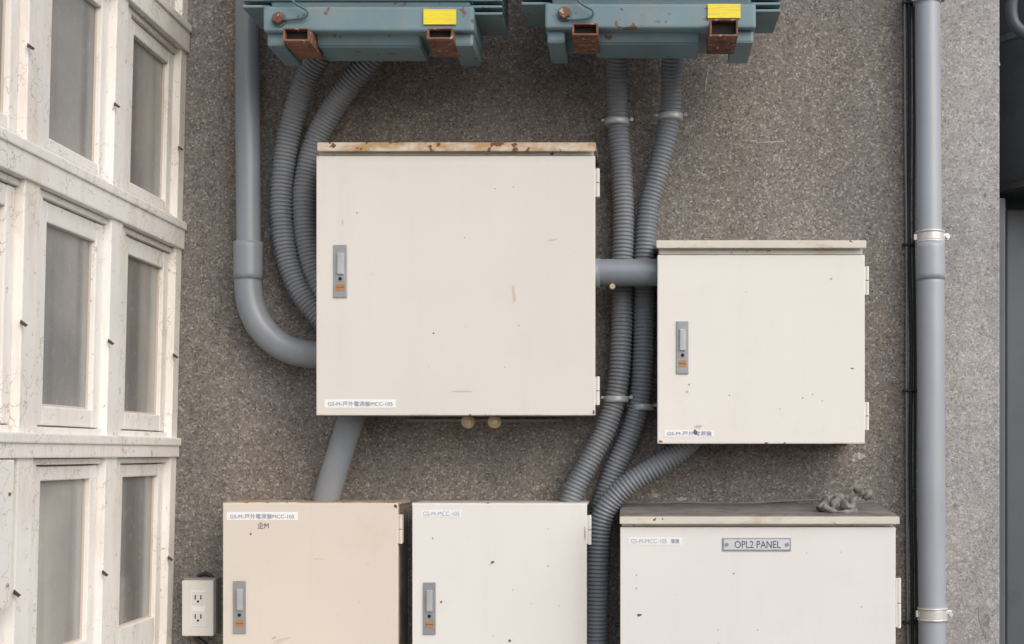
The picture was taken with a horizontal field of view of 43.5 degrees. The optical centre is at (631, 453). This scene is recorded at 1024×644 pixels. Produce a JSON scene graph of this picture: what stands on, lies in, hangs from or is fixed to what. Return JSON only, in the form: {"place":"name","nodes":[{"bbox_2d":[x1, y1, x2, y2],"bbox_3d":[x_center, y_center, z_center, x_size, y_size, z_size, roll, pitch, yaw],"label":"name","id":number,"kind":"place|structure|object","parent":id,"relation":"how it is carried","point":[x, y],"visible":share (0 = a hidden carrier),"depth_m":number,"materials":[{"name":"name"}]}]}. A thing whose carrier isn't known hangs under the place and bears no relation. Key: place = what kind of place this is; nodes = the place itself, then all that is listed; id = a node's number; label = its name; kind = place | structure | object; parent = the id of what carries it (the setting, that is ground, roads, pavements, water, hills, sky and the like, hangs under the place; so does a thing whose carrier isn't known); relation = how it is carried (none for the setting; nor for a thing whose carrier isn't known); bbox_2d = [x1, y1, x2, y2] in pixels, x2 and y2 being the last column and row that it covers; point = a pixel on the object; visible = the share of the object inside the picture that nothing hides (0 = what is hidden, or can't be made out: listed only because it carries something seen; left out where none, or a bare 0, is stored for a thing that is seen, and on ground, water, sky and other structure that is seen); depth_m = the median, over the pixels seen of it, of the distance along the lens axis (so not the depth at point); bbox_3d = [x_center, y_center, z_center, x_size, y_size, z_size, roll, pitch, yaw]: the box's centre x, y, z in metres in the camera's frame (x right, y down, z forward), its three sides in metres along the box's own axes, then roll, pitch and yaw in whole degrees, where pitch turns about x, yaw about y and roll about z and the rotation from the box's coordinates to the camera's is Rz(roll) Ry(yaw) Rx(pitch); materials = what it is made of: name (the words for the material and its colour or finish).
{"place":"outdoors","nodes":[
{"label":"outdoors","id":0,"kind":"place"},
{"bbox_2d":[1005,209,1023,643],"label":"door rib","id":1,"kind":"object","parent":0,"point":[1014,426],"depth_m":2.83,"materials":[{"name":"metal"}]},
{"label":"ground","id":2,"kind":"structure","parent":0,"visible":0},
{"bbox_2d":[0,0,44,643],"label":"post","id":3,"kind":"object","parent":2,"relation":"on","point":[25,254],"depth_m":1.94,"materials":[{"name":"white paint"}]},
{"bbox_2d":[13,590,20,596],"bbox_3d":[-0.928,0.211,1.923,0.012,0.011,0.005,0,0,0],"label":"stay hook","id":4,"kind":"object","parent":3,"relation":"attached to","point":[16,593],"visible":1,"depth_m":1.92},
{"bbox_2d":[0,7,176,464],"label":"wooden window wall","id":5,"kind":"structure","parent":2,"relation":"on","point":[143,24],"depth_m":2.23,"materials":[{"name":"white paint"}]},
{"bbox_2d":[0,139,184,249],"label":"transom","id":6,"kind":"object","parent":5,"relation":"on","point":[19,163],"visible":0.71,"depth_m":2.12,"materials":[{"name":"white paint"}]},
{"bbox_2d":[41,0,47,148],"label":"frame strip","id":7,"kind":"object","parent":6,"relation":"on","point":[44,73],"visible":0.08,"depth_m":2.00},
{"bbox_2d":[44,0,51,149],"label":"sash stile","id":8,"kind":"object","parent":7,"relation":"in","point":[48,74],"visible":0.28,"depth_m":2.02,"materials":[{"name":"white paint"}]},
{"bbox_2d":[48,139,97,174],"bbox_3d":[-0.939,-0.495,2.127,0.017,0.020,0.188,0,0,0],"label":"sash rail","id":9,"kind":"object","parent":7,"relation":"in","point":[71,156],"visible":0.61,"depth_m":2.12,"materials":[{"name":"white paint"}]},
{"bbox_2d":[49,0,94,160],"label":"glass pane","id":10,"kind":"object","parent":9,"relation":"on","point":[72,75],"visible":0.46,"depth_m":2.14,"materials":[{"name":"glass"}]},
{"bbox_2d":[91,7,97,161],"bbox_3d":[-0.939,-0.641,2.220,0.015,0.273,0.004,0,0,0],"label":"putty","id":11,"kind":"object","parent":10,"relation":"attached to","point":[94,80],"visible":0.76,"depth_m":2.22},
{"bbox_2d":[87,0,101,6],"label":"sash rail","id":12,"kind":"object","parent":7,"relation":"attached to","point":[96,3],"visible":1,"depth_m":2.20,"materials":[{"name":"white paint"}]},
{"bbox_2d":[94,0,108,178],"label":"sash stile","id":13,"kind":"object","parent":7,"relation":"in","point":[101,84],"visible":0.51,"depth_m":2.23,"materials":[{"name":"white paint"}]},
{"bbox_2d":[44,148,107,181],"bbox_3d":[-0.937,-0.476,2.115,0.024,0.012,0.269,0,0,0],"label":"frame bottom","id":14,"kind":"object","parent":6,"relation":"on","point":[75,164],"visible":0.16,"depth_m":2.12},
{"bbox_2d":[0,127,186,230],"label":"transom lip","id":15,"kind":"object","parent":6,"relation":"attached to","point":[41,153],"visible":0.71,"depth_m":2.12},
{"bbox_2d":[124,8,131,191],"bbox_3d":[-0.932,-0.643,2.316,0.034,0.341,0.032,0,0,0],"label":"frame strip","id":16,"kind":"object","parent":6,"relation":"on","point":[127,98],"visible":0.24,"depth_m":2.32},
{"bbox_2d":[127,19,133,191],"bbox_3d":[-0.935,-0.644,2.349,0.025,0.320,0.028,0,0,0],"label":"sash stile","id":17,"kind":"object","parent":16,"relation":"in","point":[130,104],"visible":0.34,"depth_m":2.35,"materials":[{"name":"white paint"}]},
{"bbox_2d":[130,182,164,209],"bbox_3d":[-0.939,-0.495,2.451,0.017,0.020,0.178,0,0,0],"label":"sash rail","id":18,"kind":"object","parent":16,"relation":"in","point":[139,192],"visible":0.6,"depth_m":2.45,"materials":[{"name":"white paint"}]},
{"bbox_2d":[130,40,162,196],"bbox_3d":[-0.940,-0.641,2.451,0.011,0.281,0.185,0,0,0],"label":"glass pane","id":19,"kind":"object","parent":18,"relation":"on","point":[146,120],"visible":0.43,"depth_m":2.46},
{"bbox_2d":[159,63,164,198],"bbox_3d":[-0.939,-0.641,2.538,0.015,0.273,0.004,0,0,0],"label":"putty","id":20,"kind":"object","parent":19,"relation":"attached to","point":[162,116],"visible":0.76,"depth_m":2.54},
{"bbox_2d":[134,22,168,62],"bbox_3d":[-0.931,-0.791,2.451,0.017,0.026,0.178,0,0,0],"label":"sash rail","id":21,"kind":"object","parent":16,"relation":"attached to","point":[150,44],"visible":0.76,"depth_m":2.45,"materials":[{"name":"white paint"}]},
{"bbox_2d":[161,51,173,212],"bbox_3d":[-0.935,-0.644,2.554,0.025,0.320,0.027,0,0,0],"label":"sash stile","id":22,"kind":"object","parent":16,"relation":"in","point":[167,131],"visible":0.55,"depth_m":2.54,"materials":[{"name":"white paint"}]},
{"bbox_2d":[127,191,172,215],"bbox_3d":[-0.937,-0.476,2.434,0.024,0.012,0.265,0,0,0],"label":"frame bottom","id":23,"kind":"object","parent":6,"relation":"on","point":[149,203],"visible":0.15,"depth_m":2.44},
{"bbox_3d":[-0.932,-0.643,1.670,0.034,0.341,0.022,0,0,0],"label":"frame","id":24,"kind":"object","parent":6,"relation":"on","visible":0},
{"bbox_2d":[0,112,7,127],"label":"sash rail","id":25,"kind":"object","parent":24,"relation":"in","point":[3,119],"visible":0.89,"depth_m":1.89,"materials":[{"name":"white paint"}]},
{"bbox_2d":[0,0,2,93],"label":"glass pane","id":26,"kind":"object","parent":25,"relation":"on","point":[1,7],"visible":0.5,"depth_m":1.89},
{"bbox_2d":[0,0,5,112],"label":"putty","id":27,"kind":"object","parent":26,"relation":"attached to","point":[3,55],"visible":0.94,"depth_m":1.90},
{"bbox_2d":[3,0,19,132],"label":"sash stile","id":28,"kind":"object","parent":24,"relation":"in","point":[11,60],"visible":0.65,"depth_m":1.91,"materials":[{"name":"white paint"}]},
{"bbox_2d":[128,0,189,52],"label":"transom","id":29,"kind":"object","parent":5,"relation":"on","point":[160,20],"visible":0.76,"depth_m":2.46,"materials":[{"name":"white paint"}]},
{"bbox_2d":[156,0,191,32],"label":"transom lip","id":30,"kind":"object","parent":29,"relation":"attached to","point":[174,13],"visible":0.49,"depth_m":2.50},
{"bbox_3d":[-0.921,-1.069,2.316,0.035,0.386,0.031,0,0,0],"label":"frame","id":31,"kind":"object","parent":29,"relation":"on","visible":0},
{"bbox_2d":[170,0,174,8],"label":"sash stile","id":32,"kind":"object","parent":31,"relation":"in","point":[172,3],"depth_m":2.55,"materials":[{"name":"white paint"}]},
{"bbox_2d":[33,425,155,465],"bbox_3d":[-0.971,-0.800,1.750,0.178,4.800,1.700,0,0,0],"label":"backing","id":33,"kind":"object","parent":2,"relation":"on","point":[86,464],"depth_m":2.22,"materials":[{"name":"white paint"}]},
{"bbox_2d":[87,0,128,643],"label":"post","id":34,"kind":"object","parent":2,"relation":"on","point":[110,321],"visible":0.75,"depth_m":2.25,"materials":[{"name":"white paint"}]},
{"bbox_2d":[0,443,178,457],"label":"transom","id":35,"kind":"object","parent":34,"relation":"attached to","point":[25,450],"visible":0.73,"depth_m":2.14,"materials":[{"name":"white paint"}]},
{"bbox_2d":[0,425,12,431],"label":"frame bottom","id":36,"kind":"object","parent":35,"relation":"on","point":[6,428],"visible":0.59,"depth_m":1.91,"materials":[{"name":"white paint"}]},
{"bbox_2d":[0,184,14,423],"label":"sash stile","id":37,"kind":"object","parent":36,"relation":"on","point":[6,239],"visible":0.85,"depth_m":1.91,"materials":[{"name":"white paint"}]},
{"bbox_2d":[0,460,13,608],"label":"white board","id":38,"kind":"object","parent":35,"relation":"attached to","point":[6,488],"visible":1,"depth_m":1.88,"materials":[{"name":"paint"}]},
{"bbox_2d":[34,426,101,434],"bbox_3d":[-0.948,-0.037,2.115,0.024,0.012,0.269,0,0,0],"label":"frame bottom","id":39,"kind":"object","parent":35,"relation":"on","point":[60,430],"visible":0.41,"depth_m":2.12,"materials":[{"name":"white paint"}]},
{"bbox_2d":[34,190,42,431],"bbox_3d":[-0.943,-0.224,1.991,0.034,0.379,0.024,0,0,0],"label":"frame strip","id":40,"kind":"object","parent":39,"relation":"on","point":[38,311],"visible":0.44,"depth_m":2.00,"materials":[{"name":"white paint"}]},
{"bbox_2d":[37,200,46,424],"bbox_3d":[-0.946,-0.224,2.020,0.026,0.358,0.028,0,0,0],"label":"sash stile","id":41,"kind":"object","parent":39,"relation":"on","point":[42,311],"visible":0.29,"depth_m":2.02,"materials":[{"name":"white paint"}]},
{"bbox_2d":[40,406,90,427],"bbox_3d":[-0.950,-0.061,2.127,0.017,0.032,0.188,0,0,0],"label":"sash rail","id":42,"kind":"object","parent":39,"relation":"on","point":[63,416],"visible":0.76,"depth_m":2.12,"materials":[{"name":"white paint"}]},
{"bbox_2d":[42,404,86,408],"bbox_3d":[-0.953,-0.079,2.127,0.008,0.004,0.187,0,0,0],"label":"putty","id":43,"kind":"object","parent":42,"relation":"on","point":[64,406],"visible":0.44,"depth_m":2.13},
{"bbox_2d":[42,225,88,406],"bbox_3d":[-0.950,-0.224,2.127,0.012,0.301,0.195,0,0,0],"label":"glass pane","id":44,"kind":"object","parent":42,"relation":"on","point":[65,318],"visible":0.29,"depth_m":2.13,"materials":[{"name":"glass"}]},
{"bbox_2d":[47,202,95,240],"bbox_3d":[-0.942,-0.386,2.127,0.017,0.032,0.188,0,0,0],"label":"sash rail","id":45,"kind":"object","parent":44,"relation":"on","point":[69,222],"visible":0.76,"depth_m":2.12,"materials":[{"name":"white paint"}]},
{"bbox_2d":[85,241,91,408],"bbox_3d":[-0.949,-0.224,2.220,0.015,0.293,0.004,0,0,0],"label":"putty","id":46,"kind":"object","parent":42,"relation":"on","point":[88,322],"visible":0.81,"depth_m":2.22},
{"bbox_2d":[88,223,102,427],"bbox_3d":[-0.946,-0.224,2.235,0.026,0.358,0.027,0,0,0],"label":"sash stile","id":47,"kind":"object","parent":39,"relation":"on","point":[94,336],"visible":0.7,"depth_m":2.23,"materials":[{"name":"white paint"}]},
{"bbox_2d":[0,432,180,445],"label":"transom lip","id":48,"kind":"object","parent":35,"relation":"attached to","point":[21,437],"visible":0.98,"depth_m":2.13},
{"bbox_2d":[118,430,166,437],"bbox_3d":[-0.948,-0.037,2.434,0.024,0.012,0.265,0,0,0],"label":"frame bottom","id":49,"kind":"object","parent":35,"relation":"on","point":[142,433],"visible":0.49,"depth_m":2.44,"materials":[{"name":"white paint"}]},
{"bbox_2d":[118,227,125,434],"bbox_3d":[-0.943,-0.224,2.316,0.034,0.379,0.032,0,0,0],"label":"frame strip","id":50,"kind":"object","parent":49,"relation":"on","point":[121,330],"visible":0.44,"depth_m":2.32,"materials":[{"name":"white paint"}]},
{"bbox_2d":[121,236,128,428],"bbox_3d":[-0.946,-0.224,2.349,0.026,0.358,0.028,0,0,0],"label":"sash stile","id":51,"kind":"object","parent":49,"relation":"on","point":[124,335],"visible":0.32,"depth_m":2.35,"materials":[{"name":"white paint"}]},
{"bbox_2d":[124,412,158,430],"bbox_3d":[-0.950,-0.061,2.451,0.017,0.032,0.178,0,0,0],"label":"sash rail","id":52,"kind":"object","parent":49,"relation":"on","point":[138,421],"visible":0.76,"depth_m":2.45,"materials":[{"name":"white paint"}]},
{"bbox_2d":[124,411,155,414],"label":"putty","id":53,"kind":"object","parent":52,"relation":"on","point":[139,412],"visible":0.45,"depth_m":2.46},
{"bbox_2d":[124,257,157,412],"bbox_3d":[-0.950,-0.224,2.451,0.012,0.301,0.185,0,0,0],"label":"glass pane","id":54,"kind":"object","parent":52,"relation":"on","point":[140,336],"visible":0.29,"depth_m":2.46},
{"bbox_2d":[128,237,162,267],"bbox_3d":[-0.942,-0.386,2.451,0.017,0.032,0.178,0,0,0],"label":"sash rail","id":55,"kind":"object","parent":54,"relation":"on","point":[143,253],"visible":0.76,"depth_m":2.44,"materials":[{"name":"white paint"}]},
{"bbox_2d":[154,268,159,413],"bbox_3d":[-0.949,-0.224,2.538,0.015,0.293,0.004,0,0,0],"label":"putty","id":56,"kind":"object","parent":52,"relation":"on","point":[157,313],"visible":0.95,"depth_m":2.54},
{"bbox_2d":[156,252,168,430],"bbox_3d":[-0.946,-0.224,2.554,0.026,0.358,0.027,0,0,0],"label":"sash stile","id":57,"kind":"object","parent":49,"relation":"on","point":[162,336],"visible":0.65,"depth_m":2.54,"materials":[{"name":"white paint"}]},
{"bbox_2d":[155,0,187,643],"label":"post","id":58,"kind":"object","parent":2,"relation":"on","point":[172,346],"visible":0.58,"depth_m":2.57,"materials":[{"name":"white paint"}]},
{"bbox_2d":[172,0,906,643],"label":"rendered wall","id":59,"kind":"structure","parent":2,"relation":"on","point":[812,90],"depth_m":2.60,"materials":[{"name":"concrete"}]},
{"bbox_2d":[182,572,220,643],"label":"power outlet","id":60,"kind":"object","parent":59,"relation":"attached to","point":[201,605],"visible":1,"depth_m":2.56,"materials":[{"name":"plastic"}]},
{"bbox_2d":[223,500,409,643],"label":"electrical cabinet","id":61,"kind":"object","parent":59,"relation":"attached to","point":[311,572],"visible":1,"depth_m":2.47,"materials":[{"name":"metal"}]},
{"bbox_2d":[312,415,365,500],"bbox_3d":[-0.582,0.004,2.536,0.130,0.268,0.056,0,0,11],"label":"pvc pipe","id":62,"kind":"object","parent":61,"relation":"attached to","point":[342,445],"visible":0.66,"depth_m":2.51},
{"bbox_2d":[242,0,508,65],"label":"transformer unit","id":63,"kind":"object","parent":59,"relation":"attached to","point":[297,31],"visible":1,"depth_m":2.31,"materials":[{"name":"teal paint"}]},
{"bbox_2d":[316,142,599,427],"bbox_3d":[-0.330,-0.326,2.505,0.539,0.552,0.190,0,0,0],"label":"electrical cabinet","id":64,"kind":"object","parent":59,"relation":"attached to","point":[455,279],"visible":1,"depth_m":2.42,"materials":[{"name":"metal"}]},
{"bbox_2d":[233,0,315,367],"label":"pvc pipe","id":65,"kind":"object","parent":64,"relation":"attached to","point":[268,335],"visible":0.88,"depth_m":2.52,"materials":[{"name":"plastic"}]},
{"bbox_2d":[270,56,329,328],"bbox_3d":[-0.622,-0.547,2.544,0.201,0.680,0.108,0,0,25],"label":"flexible conduit","id":66,"kind":"object","parent":64,"relation":"attached to","point":[308,75],"visible":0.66,"depth_m":2.53,"materials":[{"name":"plastic"}]},
{"bbox_2d":[292,61,383,297],"bbox_3d":[-0.550,-0.574,2.531,0.266,0.629,0.072,0,0,19],"label":"flexible conduit","id":67,"kind":"object","parent":64,"relation":"attached to","point":[349,85],"visible":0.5,"depth_m":2.53,"materials":[{"name":"plastic"}]},
{"bbox_2d":[412,500,591,643],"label":"electrical cabinet","id":68,"kind":"object","parent":59,"relation":"attached to","point":[499,571],"visible":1,"depth_m":2.47,"materials":[{"name":"metal"}]},
{"bbox_2d":[559,58,634,501],"bbox_3d":[-0.062,-0.370,2.547,0.166,1.040,0.127,0,0,27],"label":"flexible conduit","id":69,"kind":"object","parent":59,"relation":"attached to","point":[616,120],"visible":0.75,"depth_m":2.54,"materials":[{"name":"plastic"}]},
{"bbox_2d":[587,58,686,585],"bbox_3d":[0.027,-0.310,2.562,0.220,1.160,0.123,0,0,31],"label":"flexible conduit","id":70,"kind":"object","parent":59,"relation":"attached to","point":[670,115],"visible":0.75,"depth_m":2.54,"materials":[{"name":"plastic"}]},
{"bbox_2d":[521,0,780,62],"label":"transformer unit","id":71,"kind":"object","parent":59,"relation":"attached to","point":[647,28],"visible":1,"depth_m":2.31,"materials":[{"name":"teal paint"}]},
{"bbox_2d":[676,497,687,500],"bbox_3d":[0.103,0.092,2.599,0.026,0.008,0.001,0,0,0],"label":"paint patch","id":72,"kind":"object","parent":59,"relation":"attached to","point":[681,498],"visible":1,"depth_m":2.60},
{"bbox_2d":[620,503,900,643],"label":"electrical cabinet","id":73,"kind":"object","parent":59,"relation":"attached to","point":[750,573],"visible":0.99,"depth_m":2.38,"materials":[{"name":"metal"}]},
{"bbox_2d":[587,444,701,643],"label":"flexible conduit","id":74,"kind":"object","parent":73,"relation":"attached to","point":[619,492],"visible":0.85,"depth_m":2.50,"materials":[{"name":"plastic"}]},
{"bbox_2d":[650,499,820,502],"bbox_3d":[0.198,0.097,2.592,0.397,0.014,0.023,0,0,3],"label":"thin wire","id":75,"kind":"object","parent":73,"relation":"on","point":[746,502],"visible":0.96,"depth_m":2.59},
{"bbox_2d":[816,483,872,512],"bbox_3d":[0.413,0.087,2.447,0.125,0.060,0.056,0,0,-11],"label":"crumpled rag","id":76,"kind":"object","parent":73,"relation":"on","point":[838,500],"visible":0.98,"depth_m":2.44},
{"bbox_2d":[655,240,868,443],"bbox_3d":[0.252,-0.219,2.515,0.409,0.400,0.170,0,0,0],"label":"electrical cabinet","id":77,"kind":"object","parent":59,"relation":"attached to","point":[760,341],"visible":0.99,"depth_m":2.44,"materials":[{"name":"metal"}]},
{"bbox_2d":[595,258,656,289],"bbox_3d":[-0.007,-0.350,2.492,0.168,0.064,0.059,0,0,0],"label":"pvc pipe","id":78,"kind":"object","parent":77,"relation":"attached to","point":[612,273],"visible":0.76,"depth_m":2.47,"materials":[{"name":"grey plastic"}]},
{"bbox_2d":[852,453,867,459],"bbox_3d":[0.466,0.005,2.599,0.032,0.015,0.001,0,0,0],"label":"paint patch","id":79,"kind":"object","parent":59,"relation":"attached to","point":[859,456],"visible":1,"depth_m":2.60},
{"bbox_2d":[907,0,998,643],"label":"wall pier","id":80,"kind":"structure","parent":2,"relation":"on","point":[969,40],"depth_m":2.60,"materials":[{"name":"concrete"}]},
{"bbox_2d":[911,0,952,643],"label":"drain pipe","id":81,"kind":"object","parent":80,"relation":"attached to","point":[933,613],"visible":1,"depth_m":2.53,"materials":[{"name":"grey plastic"}]},
{"bbox_2d":[902,0,917,643],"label":"black cable","id":82,"kind":"object","parent":81,"relation":"attached to","point":[907,244],"visible":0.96,"depth_m":2.59,"materials":[{"name":"rubber"}]},
{"bbox_2d":[979,600,989,628],"bbox_3d":[0.720,0.330,2.596,0.024,0.068,0.001,0,0,0],"label":"repair patch","id":83,"kind":"object","parent":80,"relation":"attached to","point":[984,618],"visible":1,"depth_m":2.60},
{"bbox_2d":[983,624,990,638],"bbox_3d":[0.726,0.363,2.596,0.016,0.031,0.001,0,0,0],"label":"repair patch","id":84,"kind":"object","parent":80,"relation":"attached to","point":[987,631],"visible":1,"depth_m":2.60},
{"bbox_2d":[999,0,1023,208],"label":"ventilation duct","id":85,"kind":"object","parent":80,"relation":"attached to","point":[1011,102],"visible":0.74,"depth_m":2.74,"materials":[{"name":"metal"}]},
{"bbox_2d":[999,198,1004,643],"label":"door frame","id":86,"kind":"structure","parent":2,"relation":"on","point":[1001,420],"depth_m":2.76,"materials":[{"name":"metal"}]},
{"bbox_3d":[-0.953,0.423,1.755,0.039,0.043,1.689,0,0,0],"label":"transom","id":87,"kind":"object","parent":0,"visible":0},
{"bbox_3d":[-0.959,0.395,2.434,0.024,0.012,0.265,0,0,0],"label":"frame bottom","id":88,"kind":"object","parent":87,"relation":"on","visible":0},
{"bbox_2d":[112,459,119,643],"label":"frame strip","id":89,"kind":"object","parent":88,"relation":"on","point":[116,552],"visible":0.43,"depth_m":2.32,"materials":[{"name":"white paint"}]},
{"bbox_2d":[116,464,122,643],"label":"sash stile","id":90,"kind":"object","parent":88,"relation":"on","point":[119,553],"visible":0.33,"depth_m":2.35,"materials":[{"name":"white paint"}]},
{"bbox_2d":[118,617,153,643],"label":"sash rail","id":91,"kind":"object","parent":88,"relation":"on","point":[140,631],"visible":0.79,"depth_m":2.46,"materials":[{"name":"white paint"}]},
{"bbox_2d":[119,615,150,626],"bbox_3d":[-0.963,0.324,2.451,0.008,0.004,0.177,0,0,0],"label":"putty","id":92,"kind":"object","parent":91,"relation":"on","point":[135,620],"visible":0.56,"depth_m":2.46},
{"bbox_2d":[119,476,151,624],"bbox_3d":[-0.961,0.184,2.451,0.011,0.289,0.185,0,0,0],"label":"glass pane","id":93,"kind":"object","parent":92,"relation":"on","point":[135,547],"visible":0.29,"depth_m":2.46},
{"bbox_2d":[123,464,157,476],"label":"sash rail","id":94,"kind":"object","parent":93,"relation":"on","point":[134,470],"visible":0.76,"depth_m":2.45,"materials":[{"name":"white paint"}]},
{"bbox_2d":[149,476,153,615],"bbox_3d":[-0.960,0.184,2.538,0.015,0.281,0.004,0,0,0],"label":"putty","id":95,"kind":"object","parent":91,"relation":"on","point":[151,547],"visible":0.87,"depth_m":2.54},
{"bbox_2d":[151,464,162,643],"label":"sash stile","id":96,"kind":"object","parent":88,"relation":"on","point":[156,550],"visible":0.75,"depth_m":2.54,"materials":[{"name":"white paint"}]},
{"bbox_3d":[-0.959,0.395,2.115,0.024,0.012,0.269,0,0,0],"label":"frame bottom","id":97,"kind":"object","parent":87,"relation":"on","visible":0},
{"bbox_2d":[29,460,35,643],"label":"frame strip","id":98,"kind":"object","parent":97,"relation":"on","point":[32,551],"visible":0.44,"depth_m":2.00,"materials":[{"name":"white paint"}]},
{"bbox_2d":[32,466,40,643],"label":"sash stile","id":99,"kind":"object","parent":97,"relation":"on","point":[36,547],"visible":0.29,"depth_m":2.02,"materials":[{"name":"white paint"}]},
{"bbox_2d":[71,640,85,643],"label":"sash rail","id":100,"kind":"object","parent":97,"relation":"on","point":[81,642],"visible":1,"depth_m":2.20,"materials":[{"name":"white paint"}]},
{"bbox_2d":[63,638,81,643],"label":"putty","id":101,"kind":"object","parent":100,"relation":"on","point":[75,640],"visible":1,"depth_m":2.19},
{"bbox_2d":[36,479,82,643],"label":"glass pane","id":102,"kind":"object","parent":101,"relation":"on","point":[59,560],"visible":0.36,"depth_m":2.13,"materials":[{"name":"glass"}]},
{"bbox_2d":[39,465,89,480],"bbox_3d":[-0.952,0.032,2.127,0.017,0.024,0.188,0,0,0],"label":"sash rail","id":103,"kind":"object","parent":102,"relation":"on","point":[50,473],"visible":0.76,"depth_m":2.12,"materials":[{"name":"white paint"}]},
{"bbox_2d":[79,479,85,638],"bbox_3d":[-0.960,0.184,2.220,0.015,0.281,0.004,0,0,0],"label":"putty","id":104,"kind":"object","parent":100,"relation":"on","point":[82,554],"visible":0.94,"depth_m":2.22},
{"bbox_2d":[82,465,96,643],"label":"sash stile","id":105,"kind":"object","parent":97,"relation":"on","point":[88,572],"visible":0.79,"depth_m":2.22,"materials":[{"name":"white paint"}]},
{"bbox_3d":[-0.959,0.395,1.793,0.024,0.012,0.267,0,0,0],"label":"frame bottom","id":106,"kind":"object","parent":87,"relation":"on","visible":0},
{"bbox_2d":[0,609,3,643],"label":"sash stile","id":107,"kind":"object","parent":106,"relation":"on","point":[1,624],"depth_m":1.92,"materials":[{"name":"white paint"}]},
{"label":"putty","id":108,"kind":"object","parent":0,"visible":0},
{"bbox_3d":[-0.950,-0.223,1.806,0.012,0.301,0.196,0,0,0],"label":"glass pane","id":109,"kind":"object","parent":108,"relation":"on","visible":0},
{"bbox_2d":[0,182,5,205],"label":"sash rail","id":110,"kind":"object","parent":109,"relation":"on","point":[2,193],"visible":1,"depth_m":1.89,"materials":[{"name":"white paint"}]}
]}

